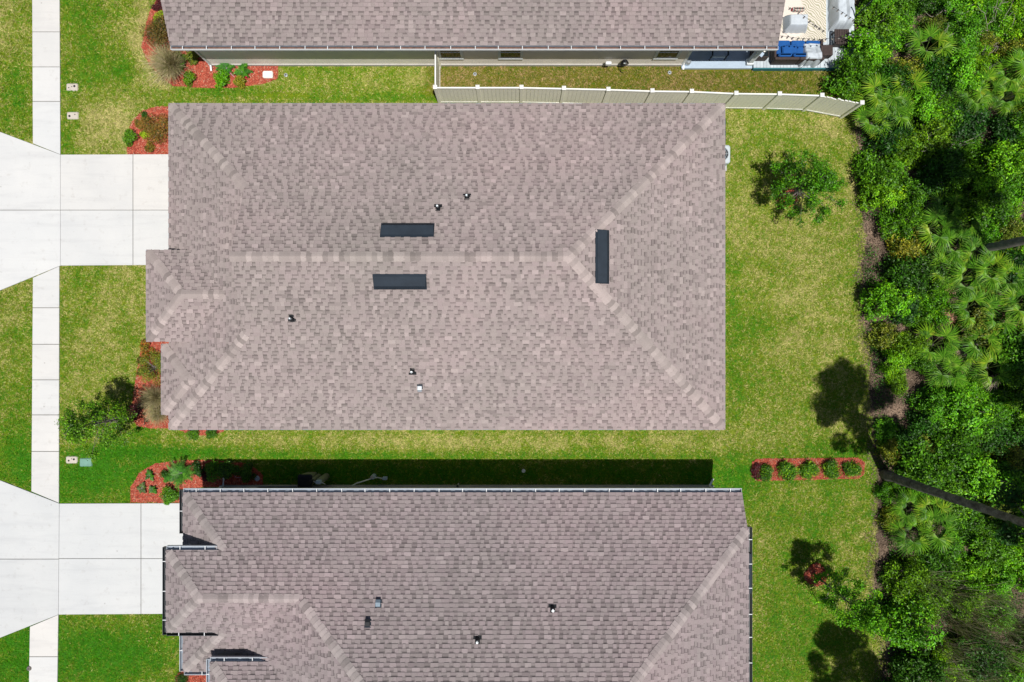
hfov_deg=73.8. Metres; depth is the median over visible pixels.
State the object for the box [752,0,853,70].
deck
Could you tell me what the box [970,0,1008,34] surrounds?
woodland shrub
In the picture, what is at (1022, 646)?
woodland shrub
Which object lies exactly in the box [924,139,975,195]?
woodland shrub
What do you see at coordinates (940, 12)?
dead branch
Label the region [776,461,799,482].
shrub
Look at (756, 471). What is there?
shrub
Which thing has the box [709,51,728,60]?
porch chair
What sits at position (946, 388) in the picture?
woodland shrub
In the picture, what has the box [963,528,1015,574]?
woodland shrub
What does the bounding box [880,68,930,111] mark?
saw palmetto
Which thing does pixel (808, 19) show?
string light
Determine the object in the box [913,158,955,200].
woodland shrub
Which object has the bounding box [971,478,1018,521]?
woodland shrub
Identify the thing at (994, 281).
saw palmetto
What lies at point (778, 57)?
wicker sofa
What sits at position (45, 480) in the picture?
sidewalk
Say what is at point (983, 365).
saw palmetto
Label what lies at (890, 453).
woodland shrub
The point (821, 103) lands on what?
fence
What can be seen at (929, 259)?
woodland shrub
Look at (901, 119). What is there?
saw palmetto
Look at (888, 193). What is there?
woodland shrub
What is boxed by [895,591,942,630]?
woodland shrub
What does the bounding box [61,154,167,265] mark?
driveway
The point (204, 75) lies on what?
mulch bed
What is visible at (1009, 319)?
saw palmetto
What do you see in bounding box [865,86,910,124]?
saw palmetto
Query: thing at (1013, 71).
saw palmetto
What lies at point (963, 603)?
woodland shrub
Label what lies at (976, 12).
woodland shrub
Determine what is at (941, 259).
saw palmetto
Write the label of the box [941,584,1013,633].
reed clump
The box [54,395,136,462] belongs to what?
young tree
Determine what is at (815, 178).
young tree
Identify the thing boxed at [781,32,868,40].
string light
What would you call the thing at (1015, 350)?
woodland shrub
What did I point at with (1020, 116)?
woodland shrub
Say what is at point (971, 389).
woodland shrub
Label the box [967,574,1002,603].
woodland shrub
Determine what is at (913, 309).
woodland shrub
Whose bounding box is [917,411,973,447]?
woodland shrub
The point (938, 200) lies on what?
saw palmetto
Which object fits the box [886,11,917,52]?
woodland shrub
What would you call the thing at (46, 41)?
sidewalk
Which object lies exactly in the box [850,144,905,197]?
woodland shrub
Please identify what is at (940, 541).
saw palmetto
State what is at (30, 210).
driveway apron
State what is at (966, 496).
woodland shrub
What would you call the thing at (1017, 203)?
woodland shrub
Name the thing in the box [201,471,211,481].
shrub
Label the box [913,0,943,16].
woodland shrub
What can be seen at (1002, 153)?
woodland shrub
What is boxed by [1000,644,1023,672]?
woodland shrub
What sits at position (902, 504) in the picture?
saw palmetto
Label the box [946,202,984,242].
saw palmetto
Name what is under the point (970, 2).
woodland shrub
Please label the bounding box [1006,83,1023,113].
saw palmetto
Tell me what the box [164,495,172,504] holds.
shrub
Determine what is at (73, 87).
utility box
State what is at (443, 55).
window
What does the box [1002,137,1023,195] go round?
woodland shrub
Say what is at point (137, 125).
shrub
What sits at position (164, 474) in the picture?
shrub
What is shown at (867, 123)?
saw palmetto
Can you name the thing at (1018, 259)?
woodland shrub
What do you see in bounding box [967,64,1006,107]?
saw palmetto
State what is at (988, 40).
dead branch
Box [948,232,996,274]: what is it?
saw palmetto
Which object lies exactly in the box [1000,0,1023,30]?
woodland shrub
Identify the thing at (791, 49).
blue cushion
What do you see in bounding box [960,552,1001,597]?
woodland shrub
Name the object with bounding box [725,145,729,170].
air conditioner
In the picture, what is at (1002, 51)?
woodland shrub
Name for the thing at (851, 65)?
woodland shrub
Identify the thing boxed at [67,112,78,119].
utility box
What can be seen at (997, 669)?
woodland shrub
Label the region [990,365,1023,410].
woodland shrub
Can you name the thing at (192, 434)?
shrub
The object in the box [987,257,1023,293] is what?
saw palmetto
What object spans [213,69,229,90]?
shrub
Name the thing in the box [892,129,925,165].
woodland shrub
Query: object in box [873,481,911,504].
woodland shrub
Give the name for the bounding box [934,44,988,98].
woodland shrub
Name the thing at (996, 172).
woodland shrub
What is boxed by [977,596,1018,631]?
woodland shrub
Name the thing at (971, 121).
woodland shrub
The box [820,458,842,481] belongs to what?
shrub
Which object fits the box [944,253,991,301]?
saw palmetto
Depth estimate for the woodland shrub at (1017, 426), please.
29.59 m
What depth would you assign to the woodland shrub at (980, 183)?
29.06 m
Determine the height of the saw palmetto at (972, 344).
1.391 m
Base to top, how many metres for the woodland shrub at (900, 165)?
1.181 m
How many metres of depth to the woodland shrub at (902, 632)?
28.70 m
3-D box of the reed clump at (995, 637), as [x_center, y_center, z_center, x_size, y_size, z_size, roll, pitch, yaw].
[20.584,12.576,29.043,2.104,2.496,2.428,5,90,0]
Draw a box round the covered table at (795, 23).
[783,14,807,32]
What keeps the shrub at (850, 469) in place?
on the mulch bed at (796, 462)
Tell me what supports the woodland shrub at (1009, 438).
on the ground at (732, 364)
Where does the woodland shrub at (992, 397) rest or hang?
on the ground at (732, 364)
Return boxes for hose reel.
[620,59,628,72]
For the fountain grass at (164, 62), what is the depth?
29.56 m
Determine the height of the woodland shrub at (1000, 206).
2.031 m
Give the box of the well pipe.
[352,474,387,485]
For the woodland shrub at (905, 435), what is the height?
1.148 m
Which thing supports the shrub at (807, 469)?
on the mulch bed at (796, 462)
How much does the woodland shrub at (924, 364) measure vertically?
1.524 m
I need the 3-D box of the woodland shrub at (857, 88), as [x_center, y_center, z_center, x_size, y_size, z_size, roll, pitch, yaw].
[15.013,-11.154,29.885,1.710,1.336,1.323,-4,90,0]
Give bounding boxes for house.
[145,103,725,429]
[161,0,784,70]
[162,478,751,681]
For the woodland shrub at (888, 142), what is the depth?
29.36 m
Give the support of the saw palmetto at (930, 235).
on the ground at (732, 364)
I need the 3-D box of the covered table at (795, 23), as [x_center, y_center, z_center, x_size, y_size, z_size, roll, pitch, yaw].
[12.408,-13.890,29.744,0.998,0.591,0.711,0,90,0]
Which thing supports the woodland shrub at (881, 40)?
on the ground at (732, 364)
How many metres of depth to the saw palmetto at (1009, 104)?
29.32 m
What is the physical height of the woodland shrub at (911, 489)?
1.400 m
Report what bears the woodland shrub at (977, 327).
on the ground at (732, 364)
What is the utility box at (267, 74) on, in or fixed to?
on the mulch bed at (204, 75)
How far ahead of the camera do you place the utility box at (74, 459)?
30.25 m
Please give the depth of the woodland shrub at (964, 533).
29.97 m
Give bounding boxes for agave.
[136,482,145,492]
[145,470,153,480]
[148,486,156,493]
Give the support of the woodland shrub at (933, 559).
on the ground at (732, 364)
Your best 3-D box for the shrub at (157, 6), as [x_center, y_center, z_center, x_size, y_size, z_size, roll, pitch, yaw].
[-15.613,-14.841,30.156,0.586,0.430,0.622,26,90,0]
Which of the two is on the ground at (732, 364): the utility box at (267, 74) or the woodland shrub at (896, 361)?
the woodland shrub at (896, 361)
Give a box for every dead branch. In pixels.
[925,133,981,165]
[929,0,962,29]
[976,0,1014,51]
[980,8,1009,52]
[984,0,1022,25]
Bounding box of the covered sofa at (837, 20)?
[828,0,854,31]
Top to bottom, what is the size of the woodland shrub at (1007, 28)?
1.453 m
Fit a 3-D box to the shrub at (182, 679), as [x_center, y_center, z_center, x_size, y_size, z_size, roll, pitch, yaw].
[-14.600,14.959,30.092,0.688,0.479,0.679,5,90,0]
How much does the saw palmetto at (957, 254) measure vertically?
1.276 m
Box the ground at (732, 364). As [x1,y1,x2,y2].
[0,0,1023,681]
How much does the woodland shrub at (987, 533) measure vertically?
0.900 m
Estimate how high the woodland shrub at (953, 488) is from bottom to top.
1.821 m
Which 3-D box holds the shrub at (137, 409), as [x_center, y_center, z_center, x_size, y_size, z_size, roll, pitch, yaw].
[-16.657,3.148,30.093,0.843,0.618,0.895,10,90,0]
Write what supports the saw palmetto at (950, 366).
on the ground at (732, 364)
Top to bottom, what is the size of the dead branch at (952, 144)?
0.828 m
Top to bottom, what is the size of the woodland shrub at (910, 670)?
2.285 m
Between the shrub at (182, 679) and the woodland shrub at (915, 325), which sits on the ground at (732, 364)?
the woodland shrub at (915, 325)
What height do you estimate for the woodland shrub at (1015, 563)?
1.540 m
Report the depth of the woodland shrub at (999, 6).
29.81 m
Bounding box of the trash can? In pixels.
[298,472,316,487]
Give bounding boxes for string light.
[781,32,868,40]
[788,7,825,32]
[832,7,855,21]
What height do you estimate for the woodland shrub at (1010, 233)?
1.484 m
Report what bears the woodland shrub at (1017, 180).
on the ground at (732, 364)
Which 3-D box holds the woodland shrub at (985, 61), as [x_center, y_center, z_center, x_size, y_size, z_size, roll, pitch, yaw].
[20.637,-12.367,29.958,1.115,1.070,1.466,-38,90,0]
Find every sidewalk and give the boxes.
[29,615,58,681]
[31,266,59,502]
[32,0,60,154]
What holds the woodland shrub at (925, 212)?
on the ground at (732, 364)
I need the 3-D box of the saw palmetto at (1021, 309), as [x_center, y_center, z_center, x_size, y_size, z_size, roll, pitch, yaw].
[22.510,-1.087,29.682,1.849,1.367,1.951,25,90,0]
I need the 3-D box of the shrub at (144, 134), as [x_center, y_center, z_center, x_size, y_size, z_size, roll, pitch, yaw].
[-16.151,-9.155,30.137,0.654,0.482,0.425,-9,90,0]
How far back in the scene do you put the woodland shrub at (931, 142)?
29.46 m
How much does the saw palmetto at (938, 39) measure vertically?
1.482 m
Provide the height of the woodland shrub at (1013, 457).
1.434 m
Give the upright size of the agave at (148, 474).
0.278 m
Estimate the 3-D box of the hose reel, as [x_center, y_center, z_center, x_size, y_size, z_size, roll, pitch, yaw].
[4.888,-12.064,29.850,0.324,0.864,0.318,36,90,0]
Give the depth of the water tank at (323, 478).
29.38 m
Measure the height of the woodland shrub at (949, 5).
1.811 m
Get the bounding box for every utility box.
[66,83,78,90]
[66,456,77,463]
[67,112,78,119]
[80,458,92,466]
[263,71,273,78]
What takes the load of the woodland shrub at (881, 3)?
on the ground at (732, 364)
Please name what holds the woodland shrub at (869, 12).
on the ground at (732, 364)
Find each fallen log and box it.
[904,27,958,47]
[987,58,1010,68]
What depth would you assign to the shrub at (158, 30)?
29.60 m
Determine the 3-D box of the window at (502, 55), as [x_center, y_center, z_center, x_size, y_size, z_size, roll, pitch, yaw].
[-0.060,-12.218,28.865,1.060,1.430,0.065,0,90,0]
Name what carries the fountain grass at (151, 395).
on the mulch bed at (139, 384)
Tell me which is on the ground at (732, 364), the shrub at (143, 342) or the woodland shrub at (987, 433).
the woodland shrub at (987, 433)
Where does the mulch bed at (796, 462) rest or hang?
on the ground at (732, 364)
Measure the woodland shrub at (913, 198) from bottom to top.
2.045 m
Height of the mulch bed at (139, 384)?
0.128 m
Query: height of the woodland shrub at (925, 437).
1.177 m
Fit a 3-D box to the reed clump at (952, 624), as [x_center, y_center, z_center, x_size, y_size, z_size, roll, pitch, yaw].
[19.511,12.400,28.812,1.954,2.954,2.483,-39,90,0]
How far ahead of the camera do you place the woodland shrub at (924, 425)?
29.60 m
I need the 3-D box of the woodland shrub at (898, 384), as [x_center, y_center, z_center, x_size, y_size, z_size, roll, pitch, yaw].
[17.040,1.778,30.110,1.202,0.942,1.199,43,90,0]
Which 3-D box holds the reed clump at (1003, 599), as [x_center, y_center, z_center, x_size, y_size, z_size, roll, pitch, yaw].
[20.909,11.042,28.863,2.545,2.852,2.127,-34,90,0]
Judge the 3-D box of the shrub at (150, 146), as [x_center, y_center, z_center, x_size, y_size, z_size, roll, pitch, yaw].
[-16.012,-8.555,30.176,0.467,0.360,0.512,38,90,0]
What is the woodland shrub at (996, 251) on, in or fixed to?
on the ground at (732, 364)
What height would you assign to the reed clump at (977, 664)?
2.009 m
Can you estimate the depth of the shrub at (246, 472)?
29.96 m
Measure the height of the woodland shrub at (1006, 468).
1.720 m
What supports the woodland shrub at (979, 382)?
on the ground at (732, 364)
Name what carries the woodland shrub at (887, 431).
on the ground at (732, 364)
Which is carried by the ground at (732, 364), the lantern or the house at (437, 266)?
the house at (437, 266)
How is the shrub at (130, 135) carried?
on the mulch bed at (138, 145)
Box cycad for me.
[215,63,234,75]
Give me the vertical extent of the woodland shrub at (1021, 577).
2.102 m
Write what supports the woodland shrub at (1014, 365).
on the ground at (732, 364)
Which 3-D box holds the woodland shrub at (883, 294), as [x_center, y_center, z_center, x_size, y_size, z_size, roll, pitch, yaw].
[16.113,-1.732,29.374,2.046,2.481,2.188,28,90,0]
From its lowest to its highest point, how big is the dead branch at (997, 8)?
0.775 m
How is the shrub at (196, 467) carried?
on the mulch bed at (158, 483)
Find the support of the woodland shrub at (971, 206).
on the ground at (732, 364)
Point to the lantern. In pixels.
(688, 62)
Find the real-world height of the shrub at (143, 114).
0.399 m
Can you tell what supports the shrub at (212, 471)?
on the mulch bed at (158, 483)
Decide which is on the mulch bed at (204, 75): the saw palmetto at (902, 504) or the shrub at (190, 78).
the shrub at (190, 78)
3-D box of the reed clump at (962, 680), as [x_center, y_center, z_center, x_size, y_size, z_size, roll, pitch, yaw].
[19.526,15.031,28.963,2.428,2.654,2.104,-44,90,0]
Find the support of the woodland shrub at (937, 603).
on the ground at (732, 364)
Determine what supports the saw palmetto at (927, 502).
on the ground at (732, 364)
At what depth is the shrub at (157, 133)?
29.77 m
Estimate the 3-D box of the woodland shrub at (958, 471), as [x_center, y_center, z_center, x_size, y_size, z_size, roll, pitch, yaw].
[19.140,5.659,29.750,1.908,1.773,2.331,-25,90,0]
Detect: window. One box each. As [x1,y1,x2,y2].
[437,51,463,59]
[498,51,522,59]
[653,51,681,59]
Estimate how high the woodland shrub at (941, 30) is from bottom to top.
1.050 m
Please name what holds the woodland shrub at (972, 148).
on the ground at (732, 364)
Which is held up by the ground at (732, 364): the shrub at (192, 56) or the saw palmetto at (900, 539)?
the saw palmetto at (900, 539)
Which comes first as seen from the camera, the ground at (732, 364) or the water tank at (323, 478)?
the water tank at (323, 478)
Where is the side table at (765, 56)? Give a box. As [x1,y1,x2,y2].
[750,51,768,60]
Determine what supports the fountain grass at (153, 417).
on the mulch bed at (139, 384)
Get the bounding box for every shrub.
[122,128,137,146]
[126,403,143,421]
[134,119,144,129]
[137,113,167,144]
[137,351,160,384]
[138,11,167,51]
[139,131,153,137]
[139,340,149,347]
[140,111,150,120]
[141,344,154,358]
[144,141,155,152]
[151,0,162,10]
[154,10,165,25]
[159,470,174,481]
[159,485,181,502]
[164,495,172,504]
[173,51,185,69]
[173,672,188,681]
[182,70,195,87]
[184,51,199,65]
[185,430,199,440]
[191,460,206,477]
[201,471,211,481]
[204,459,223,482]
[205,430,217,438]
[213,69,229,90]
[216,460,241,479]
[233,74,246,88]
[239,462,256,482]
[750,463,760,479]
[756,463,773,482]
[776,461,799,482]
[797,458,820,481]
[817,48,881,101]
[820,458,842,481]
[831,73,873,100]
[837,26,893,68]
[840,459,863,478]
[849,0,901,50]
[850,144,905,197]
[856,179,907,212]
[858,277,916,321]
[861,0,895,19]
[863,114,918,156]
[865,322,903,353]
[869,57,889,74]
[869,174,932,214]
[871,24,896,59]
[871,591,947,654]
[872,414,907,449]
[873,60,917,99]
[873,202,927,251]
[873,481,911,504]
[874,436,902,465]
[874,504,904,536]
[875,345,912,378]
[878,551,935,602]
[879,252,932,304]
[883,150,908,180]
[884,370,908,395]
[885,329,931,359]
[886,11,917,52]
[886,52,926,87]
[886,226,927,261]
[887,292,924,326]
[887,644,950,681]
[892,0,918,19]
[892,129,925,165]
[892,424,924,457]
[892,427,958,496]
[893,249,951,294]
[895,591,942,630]
[898,282,930,309]
[900,112,953,171]
[902,301,934,330]
[904,408,945,439]
[904,465,944,503]
[905,348,941,374]
[906,85,948,129]
[908,383,954,427]
[909,571,953,612]
[911,202,931,225]
[912,541,959,577]
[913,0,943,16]
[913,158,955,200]
[914,433,936,452]
[915,48,959,95]
[916,91,965,134]
[917,11,947,35]
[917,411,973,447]
[920,287,959,326]
[921,268,950,307]
[923,19,953,54]
[923,76,956,111]
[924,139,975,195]
[926,423,983,475]
[927,160,983,209]
[927,386,997,437]
[927,499,966,528]
[928,470,981,521]
[930,638,966,681]
[931,448,975,495]
[933,0,970,28]
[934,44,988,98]
[934,367,968,395]
[937,556,979,588]
[939,529,968,561]
[942,96,992,145]
[943,187,998,223]
[943,580,989,622]
[945,6,979,35]
[945,14,983,57]
[948,134,987,168]
[948,619,1007,676]
[950,519,975,540]
[951,304,1003,348]
[952,454,1019,506]
[953,510,992,533]
[953,667,983,681]
[954,0,986,15]
[957,376,984,400]
[960,477,984,512]
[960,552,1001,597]
[963,189,1018,239]
[963,216,1004,255]
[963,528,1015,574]
[965,401,1003,445]
[966,373,994,401]
[967,0,990,19]
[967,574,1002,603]
[968,28,1000,53]
[968,640,1012,681]
[969,39,999,73]
[969,167,1003,206]
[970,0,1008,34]
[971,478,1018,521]
[972,138,1023,181]
[972,161,1013,193]
[972,522,996,540]
[973,283,1001,303]
[973,417,1023,458]
[974,242,1021,276]
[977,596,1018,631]
[978,387,1008,408]
[979,436,1023,469]
[981,310,1023,372]
[982,563,1017,602]
[984,110,1023,148]
[984,545,1023,576]
[985,506,1023,548]
[987,458,1023,500]
[989,247,1023,290]
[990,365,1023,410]
[991,0,1010,12]
[991,3,1023,46]
[991,354,1023,385]
[992,33,1023,70]
[992,217,1023,253]
[992,403,1014,428]
[994,203,1023,229]
[996,668,1023,681]
[999,165,1023,207]
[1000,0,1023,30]
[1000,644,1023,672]
[1001,94,1023,143]
[1001,412,1023,449]
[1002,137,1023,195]
[1002,182,1022,210]
[1002,230,1023,258]
[1003,397,1023,421]
[1009,553,1023,592]
[1011,629,1023,652]
[1014,496,1023,553]
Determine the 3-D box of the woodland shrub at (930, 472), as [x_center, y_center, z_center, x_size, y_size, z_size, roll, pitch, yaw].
[17.993,5.265,29.449,3.120,2.686,2.765,34,90,0]
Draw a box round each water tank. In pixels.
[309,474,320,482]
[316,473,329,484]
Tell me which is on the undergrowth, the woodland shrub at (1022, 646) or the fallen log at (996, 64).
the fallen log at (996, 64)
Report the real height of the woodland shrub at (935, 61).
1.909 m
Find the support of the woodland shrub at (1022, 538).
on the ground at (732, 364)
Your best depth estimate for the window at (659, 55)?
29.21 m
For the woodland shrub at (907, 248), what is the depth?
29.54 m
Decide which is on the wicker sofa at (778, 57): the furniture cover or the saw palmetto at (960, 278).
the furniture cover
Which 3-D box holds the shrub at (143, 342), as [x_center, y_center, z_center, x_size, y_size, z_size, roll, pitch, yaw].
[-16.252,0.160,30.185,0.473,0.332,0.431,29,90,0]
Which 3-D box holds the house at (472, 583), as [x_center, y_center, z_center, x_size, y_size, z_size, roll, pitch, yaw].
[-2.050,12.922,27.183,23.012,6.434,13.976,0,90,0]
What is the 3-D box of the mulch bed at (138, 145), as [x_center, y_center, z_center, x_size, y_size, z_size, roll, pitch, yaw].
[-16.085,-9.343,30.267,2.111,0.125,2.187,0,90,0]
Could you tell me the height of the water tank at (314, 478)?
1.220 m
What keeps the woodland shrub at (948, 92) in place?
on the ground at (732, 364)
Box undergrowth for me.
[856,0,1023,681]
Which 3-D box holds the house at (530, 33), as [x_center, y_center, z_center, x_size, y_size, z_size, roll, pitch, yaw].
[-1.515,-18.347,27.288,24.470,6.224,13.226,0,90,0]
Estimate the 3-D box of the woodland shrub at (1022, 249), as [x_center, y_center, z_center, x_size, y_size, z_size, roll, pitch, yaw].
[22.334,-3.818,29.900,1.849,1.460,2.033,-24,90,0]
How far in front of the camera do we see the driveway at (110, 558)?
30.25 m
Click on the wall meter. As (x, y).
(608, 63)
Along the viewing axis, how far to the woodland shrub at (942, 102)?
29.27 m
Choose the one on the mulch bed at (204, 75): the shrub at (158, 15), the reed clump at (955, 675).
the shrub at (158, 15)
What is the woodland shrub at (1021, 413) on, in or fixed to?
on the ground at (732, 364)
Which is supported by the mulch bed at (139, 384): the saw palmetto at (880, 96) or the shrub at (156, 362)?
the shrub at (156, 362)
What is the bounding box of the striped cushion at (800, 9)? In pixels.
[791,7,804,11]
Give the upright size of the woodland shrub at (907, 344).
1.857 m
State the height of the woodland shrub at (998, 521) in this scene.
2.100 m
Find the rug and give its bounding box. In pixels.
[779,0,825,41]
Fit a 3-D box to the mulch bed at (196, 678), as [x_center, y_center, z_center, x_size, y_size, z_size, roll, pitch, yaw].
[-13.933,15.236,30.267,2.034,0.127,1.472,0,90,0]
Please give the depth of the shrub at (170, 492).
29.96 m
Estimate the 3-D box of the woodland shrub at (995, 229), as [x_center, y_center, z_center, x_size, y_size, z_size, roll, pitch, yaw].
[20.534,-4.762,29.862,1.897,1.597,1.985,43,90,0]
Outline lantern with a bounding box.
[685,59,690,65]
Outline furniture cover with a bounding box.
[796,43,821,70]
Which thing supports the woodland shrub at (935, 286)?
on the ground at (732, 364)
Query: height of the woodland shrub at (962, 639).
2.092 m
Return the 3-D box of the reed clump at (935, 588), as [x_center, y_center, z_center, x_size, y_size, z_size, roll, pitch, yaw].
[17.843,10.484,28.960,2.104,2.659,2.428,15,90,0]
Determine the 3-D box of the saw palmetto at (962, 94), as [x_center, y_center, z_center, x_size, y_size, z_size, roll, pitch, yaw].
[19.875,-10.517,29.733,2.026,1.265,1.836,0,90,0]
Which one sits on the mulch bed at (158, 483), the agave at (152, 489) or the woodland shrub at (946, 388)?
the agave at (152, 489)
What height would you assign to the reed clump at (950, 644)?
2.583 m
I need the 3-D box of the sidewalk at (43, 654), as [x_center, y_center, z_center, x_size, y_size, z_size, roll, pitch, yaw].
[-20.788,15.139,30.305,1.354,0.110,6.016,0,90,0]
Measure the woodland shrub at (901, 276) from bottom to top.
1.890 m
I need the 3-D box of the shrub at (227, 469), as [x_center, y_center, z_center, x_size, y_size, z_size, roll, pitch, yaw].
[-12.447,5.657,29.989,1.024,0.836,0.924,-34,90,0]
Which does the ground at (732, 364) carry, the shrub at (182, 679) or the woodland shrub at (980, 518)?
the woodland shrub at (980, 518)
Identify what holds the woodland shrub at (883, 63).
on the ground at (732, 364)
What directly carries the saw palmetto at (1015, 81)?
on the ground at (732, 364)
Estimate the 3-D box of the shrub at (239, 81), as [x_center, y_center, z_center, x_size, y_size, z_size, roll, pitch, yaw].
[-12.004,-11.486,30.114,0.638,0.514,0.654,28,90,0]
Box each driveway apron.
[0,132,60,289]
[0,480,59,637]
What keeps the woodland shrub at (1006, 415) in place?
on the ground at (732, 364)
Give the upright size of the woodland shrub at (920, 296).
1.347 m
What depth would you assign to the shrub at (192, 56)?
30.04 m
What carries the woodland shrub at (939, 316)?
on the ground at (732, 364)
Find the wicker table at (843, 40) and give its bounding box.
[831,29,848,46]
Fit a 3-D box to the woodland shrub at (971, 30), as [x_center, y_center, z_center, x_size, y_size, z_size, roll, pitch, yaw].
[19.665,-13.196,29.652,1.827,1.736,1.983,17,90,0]
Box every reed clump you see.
[919,568,970,617]
[928,657,986,681]
[935,633,990,681]
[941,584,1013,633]
[944,612,1009,667]
[944,670,999,681]
[950,595,1007,637]
[955,643,1005,681]
[969,616,1023,662]
[970,663,1016,681]
[981,581,1023,628]
[986,604,1023,659]
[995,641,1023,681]
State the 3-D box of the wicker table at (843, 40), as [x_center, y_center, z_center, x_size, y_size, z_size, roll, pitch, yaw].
[14.328,-13.218,29.845,0.623,0.430,0.653,0,90,0]
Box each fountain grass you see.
[136,383,160,417]
[139,39,188,90]
[142,401,167,427]
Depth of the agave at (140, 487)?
30.12 m
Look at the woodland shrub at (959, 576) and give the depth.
29.83 m
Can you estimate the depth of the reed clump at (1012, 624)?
29.22 m
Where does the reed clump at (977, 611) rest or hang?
on the ground at (732, 364)
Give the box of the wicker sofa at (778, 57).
[770,39,824,64]
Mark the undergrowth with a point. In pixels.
(889, 401)
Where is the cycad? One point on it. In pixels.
(224, 66)
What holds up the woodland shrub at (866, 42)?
on the ground at (732, 364)
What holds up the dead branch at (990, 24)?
on the woodland shrub at (989, 18)
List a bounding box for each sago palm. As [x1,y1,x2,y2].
[163,459,195,489]
[233,63,252,77]
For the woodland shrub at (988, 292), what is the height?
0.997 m
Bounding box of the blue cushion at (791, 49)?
[781,44,797,53]
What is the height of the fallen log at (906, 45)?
0.433 m
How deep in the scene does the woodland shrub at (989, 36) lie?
29.64 m
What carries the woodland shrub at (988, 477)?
on the ground at (732, 364)
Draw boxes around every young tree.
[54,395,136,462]
[768,146,847,227]
[806,564,892,637]
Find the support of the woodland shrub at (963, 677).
on the ground at (732, 364)
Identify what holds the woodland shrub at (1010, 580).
on the ground at (732, 364)
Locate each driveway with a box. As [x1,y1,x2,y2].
[59,503,182,614]
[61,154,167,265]
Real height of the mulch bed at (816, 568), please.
0.120 m
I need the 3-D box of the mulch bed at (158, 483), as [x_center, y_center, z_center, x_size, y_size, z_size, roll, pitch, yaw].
[-13.979,6.228,30.267,5.944,0.125,1.958,0,90,0]
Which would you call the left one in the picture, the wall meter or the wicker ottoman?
the wall meter
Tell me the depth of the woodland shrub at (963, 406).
28.82 m
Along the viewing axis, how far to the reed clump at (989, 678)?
29.00 m
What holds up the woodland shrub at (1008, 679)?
on the ground at (732, 364)
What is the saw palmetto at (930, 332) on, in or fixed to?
on the ground at (732, 364)
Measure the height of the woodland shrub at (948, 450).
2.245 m
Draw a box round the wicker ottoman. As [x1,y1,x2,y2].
[823,45,832,58]
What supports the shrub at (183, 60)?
on the mulch bed at (204, 75)
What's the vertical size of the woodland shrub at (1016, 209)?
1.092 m
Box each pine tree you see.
[879,469,1023,545]
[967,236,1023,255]
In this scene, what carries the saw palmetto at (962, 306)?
on the ground at (732, 364)
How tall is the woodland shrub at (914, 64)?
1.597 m
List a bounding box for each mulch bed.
[127,106,167,154]
[130,459,262,502]
[132,342,223,435]
[141,1,278,87]
[175,671,205,681]
[752,457,864,481]
[776,187,796,206]
[803,562,827,586]
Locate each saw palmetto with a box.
[851,101,896,142]
[853,70,907,117]
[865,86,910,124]
[873,90,917,128]
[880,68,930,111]
[882,511,937,558]
[887,489,924,525]
[904,22,958,72]
[909,201,958,250]
[912,494,954,526]
[912,503,957,553]
[913,321,962,365]
[920,250,959,289]
[922,191,965,232]
[925,345,968,390]
[927,225,975,267]
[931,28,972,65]
[939,340,980,376]
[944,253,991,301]
[945,285,1001,332]
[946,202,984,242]
[948,80,991,115]
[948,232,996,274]
[952,323,1007,363]
[964,244,1011,293]
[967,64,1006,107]
[967,345,1012,392]
[970,291,1020,334]
[986,50,1023,93]
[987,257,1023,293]
[988,79,1023,116]
[992,284,1023,331]
[1002,46,1023,93]
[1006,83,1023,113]
[1015,304,1023,330]
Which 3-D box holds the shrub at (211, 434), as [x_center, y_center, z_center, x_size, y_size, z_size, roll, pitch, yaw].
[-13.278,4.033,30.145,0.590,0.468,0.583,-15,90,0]
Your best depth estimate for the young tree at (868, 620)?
26.92 m
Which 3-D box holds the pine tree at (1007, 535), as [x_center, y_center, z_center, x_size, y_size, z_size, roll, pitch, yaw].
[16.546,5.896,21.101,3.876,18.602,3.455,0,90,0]
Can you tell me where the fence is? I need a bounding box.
[433,51,863,118]
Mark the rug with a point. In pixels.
(815, 10)
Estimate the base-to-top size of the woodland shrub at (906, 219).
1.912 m
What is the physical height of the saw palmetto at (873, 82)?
1.371 m
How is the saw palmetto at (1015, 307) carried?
on the ground at (732, 364)
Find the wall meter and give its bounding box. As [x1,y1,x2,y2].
[605,61,611,65]
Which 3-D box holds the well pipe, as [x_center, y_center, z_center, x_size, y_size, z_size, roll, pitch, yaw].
[-6.232,6.046,29.888,1.436,0.824,0.316,-7,90,0]
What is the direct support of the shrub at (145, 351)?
on the mulch bed at (139, 384)
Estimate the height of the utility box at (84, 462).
0.105 m
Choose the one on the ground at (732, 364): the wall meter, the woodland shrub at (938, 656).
the woodland shrub at (938, 656)
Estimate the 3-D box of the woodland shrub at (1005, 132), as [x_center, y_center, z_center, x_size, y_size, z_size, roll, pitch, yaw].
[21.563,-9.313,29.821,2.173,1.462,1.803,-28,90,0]
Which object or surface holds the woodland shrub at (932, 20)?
on the ground at (732, 364)
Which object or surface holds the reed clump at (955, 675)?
on the ground at (732, 364)
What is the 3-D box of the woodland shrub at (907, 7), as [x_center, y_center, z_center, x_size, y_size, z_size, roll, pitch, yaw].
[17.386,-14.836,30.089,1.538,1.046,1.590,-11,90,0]
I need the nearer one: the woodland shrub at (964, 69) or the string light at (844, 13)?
the string light at (844, 13)

